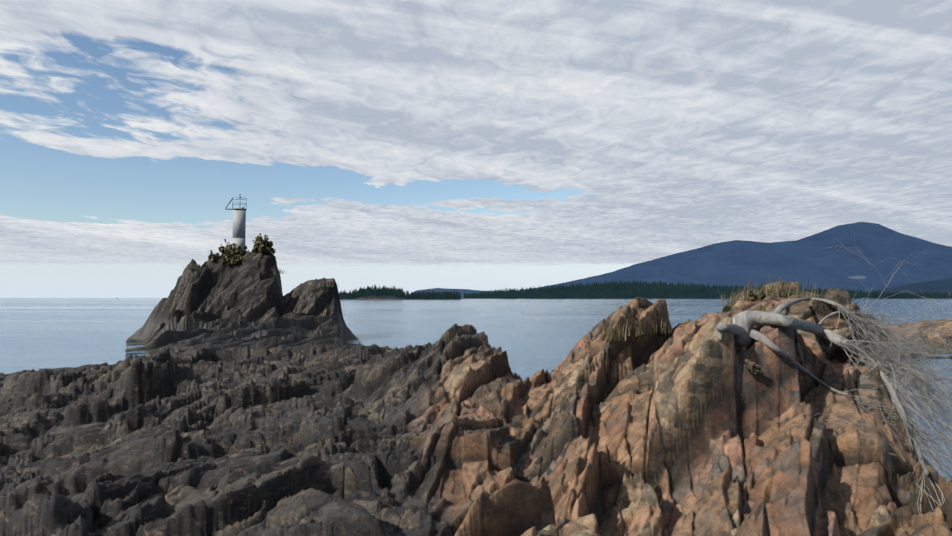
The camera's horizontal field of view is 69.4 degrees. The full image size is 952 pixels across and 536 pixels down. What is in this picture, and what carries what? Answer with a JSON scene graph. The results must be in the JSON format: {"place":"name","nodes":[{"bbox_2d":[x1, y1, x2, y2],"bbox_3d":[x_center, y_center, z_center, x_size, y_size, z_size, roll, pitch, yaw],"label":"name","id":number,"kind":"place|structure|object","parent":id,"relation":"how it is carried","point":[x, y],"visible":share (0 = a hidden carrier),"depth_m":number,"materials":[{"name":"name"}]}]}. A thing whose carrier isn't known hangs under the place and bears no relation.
{"place":"outdoors","nodes":[
{"label":"outdoors","id":0,"kind":"place"},
{"bbox_2d":[124,251,361,357],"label":"pinnacle rock","id":1,"kind":"object","parent":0,"point":[243,303],"visible":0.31,"depth_m":63.45,"materials":[{"name":"grey stone"}]},
{"bbox_2d":[208,250,220,261],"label":"summit shrub","id":2,"kind":"object","parent":1,"relation":"on","point":[212,257],"visible":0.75,"depth_m":67.08,"materials":[{"name":"green plant"}]},
{"bbox_2d":[217,239,248,266],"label":"summit shrub","id":3,"kind":"object","parent":1,"relation":"on","point":[230,256],"visible":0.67,"depth_m":66.90,"materials":[{"name":"green plant"}]},
{"bbox_2d":[225,194,246,252],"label":"beacon tower","id":4,"kind":"structure","parent":1,"relation":"on","point":[239,224],"depth_m":67.31,"materials":[{"name":"grey paint"}]},
{"bbox_2d":[183,262,338,292],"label":"grass","id":5,"kind":"structure","parent":1,"relation":"on","point":[326,285],"depth_m":66.28,"materials":[{"name":"green plant"}]},
{"bbox_2d":[252,233,275,254],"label":"summit shrub","id":6,"kind":"object","parent":1,"relation":"on","point":[261,245],"visible":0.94,"depth_m":67.04,"materials":[{"name":"green plant"}]},
{"bbox_2d":[339,285,460,299],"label":"tree line","id":7,"kind":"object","parent":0,"point":[367,292],"depth_m":1509.57,"materials":[{"name":"green plant"}]},
{"bbox_2d":[340,295,462,299],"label":"island","id":8,"kind":"structure","parent":0,"point":[386,297],"depth_m":1522.56,"materials":[{"name":"green plant"}]},
{"bbox_2d":[409,288,493,297],"bbox_3d":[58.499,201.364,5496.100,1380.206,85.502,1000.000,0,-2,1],"label":"hills","id":9,"kind":"structure","parent":0,"point":[463,291],"depth_m":5330.80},
{"bbox_2d":[0,297,951,535],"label":"foreground rock","id":10,"kind":"object","parent":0,"point":[691,428],"visible":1,"depth_m":6.83,"materials":[{"name":"brown stone"}]},
{"bbox_2d":[633,322,646,338],"bbox_3d":[2.098,0.815,9.021,0.257,0.225,0.298,2,-3,-36],"label":"plant tuft","id":11,"kind":"object","parent":10,"relation":"on","point":[643,333],"visible":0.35,"depth_m":8.94,"materials":[{"name":"green plant"}]},
{"bbox_2d":[657,324,666,335],"bbox_3d":[2.583,0.871,9.681,0.204,0.169,0.278,0,-2,1],"label":"plant tuft","id":12,"kind":"object","parent":10,"relation":"on","point":[661,328],"visible":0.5,"depth_m":9.61,"materials":[{"name":"green plant"}]},
{"bbox_2d":[441,269,890,340],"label":"grass","id":13,"kind":"structure","parent":10,"relation":"on","point":[747,290],"depth_m":9.47,"materials":[{"name":"brown plant"}]},
{"bbox_2d":[742,360,761,374],"bbox_3d":[2.810,1.024,7.023,0.222,0.154,0.237,-1,-3,17],"label":"plant tuft","id":14,"kind":"object","parent":10,"relation":"on","point":[753,370],"visible":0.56,"depth_m":6.97,"materials":[{"name":"green plant"}]},
{"bbox_2d":[726,281,890,371],"bbox_3d":[4.614,1.749,10.165,2.858,3.132,3.302,-1,-3,20],"label":"rock outcrop","id":15,"kind":"object","parent":10,"relation":"on","point":[816,312],"visible":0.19,"depth_m":9.02,"materials":[{"name":"brown stone"}]},
{"bbox_2d":[722,304,732,311],"bbox_3d":[3.745,0.614,10.169,0.198,0.152,0.218,1,-3,-16],"label":"plant tuft","id":16,"kind":"object","parent":15,"relation":"on","point":[727,308],"visible":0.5,"depth_m":10.17,"materials":[{"name":"green plant"}]},
{"bbox_2d":[748,289,765,301],"bbox_3d":[4.228,0.414,10.270,0.325,0.234,0.336,0,-2,1],"label":"plant tuft","id":17,"kind":"object","parent":15,"relation":"on","point":[762,295],"visible":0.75,"depth_m":10.20,"materials":[{"name":"green plant"}]},
{"bbox_2d":[774,287,791,297],"bbox_3d":[4.559,0.389,10.231,0.264,0.215,0.320,1,-3,-24],"label":"plant tuft","id":18,"kind":"object","parent":15,"relation":"on","point":[781,296],"visible":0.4,"depth_m":10.17,"materials":[{"name":"green plant"}]},
{"bbox_2d":[716,237,951,513],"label":"dead tree","id":19,"kind":"object","parent":10,"relation":"on","point":[741,326],"visible":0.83,"depth_m":8.24,"materials":[{"name":"grey wood"}]},
{"bbox_2d":[0,298,951,482],"bbox_3d":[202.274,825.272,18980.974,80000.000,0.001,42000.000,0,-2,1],"label":"sea water","id":20,"kind":"structure","parent":0,"point":[530,337],"depth_m":107.46,"materials":[{"name":"blue liquid"}]},
{"bbox_2d":[0,0,951,297],"label":"sky","id":21,"kind":"structure","parent":0,"point":[409,145],"materials":[{"name":"white"}]},
{"bbox_2d":[463,280,951,298],"bbox_3d":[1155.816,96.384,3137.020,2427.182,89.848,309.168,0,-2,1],"label":"forest headland","id":22,"kind":"structure","parent":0,"point":[629,285],"depth_m":3051.86,"materials":[{"name":"green plant"}]},
{"bbox_2d":[524,222,951,292],"bbox_3d":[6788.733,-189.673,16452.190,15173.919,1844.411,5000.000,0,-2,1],"label":"mountain","id":23,"kind":"structure","parent":0,"point":[813,260],"depth_m":15218.43,"materials":[{"name":"blue"}]},
{"bbox_2d":[865,278,951,295],"bbox_3d":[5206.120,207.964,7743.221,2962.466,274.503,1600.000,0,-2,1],"label":"hills","id":24,"kind":"structure","parent":0,"point":[942,286],"depth_m":7417.24,"materials":[{"name":"green plant"}]},
{"bbox_2d":[883,318,951,358],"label":"rock outcrop","id":25,"kind":"object","parent":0,"point":[941,324],"visible":0.23,"depth_m":55.99,"materials":[{"name":"brown stone"}]}
]}

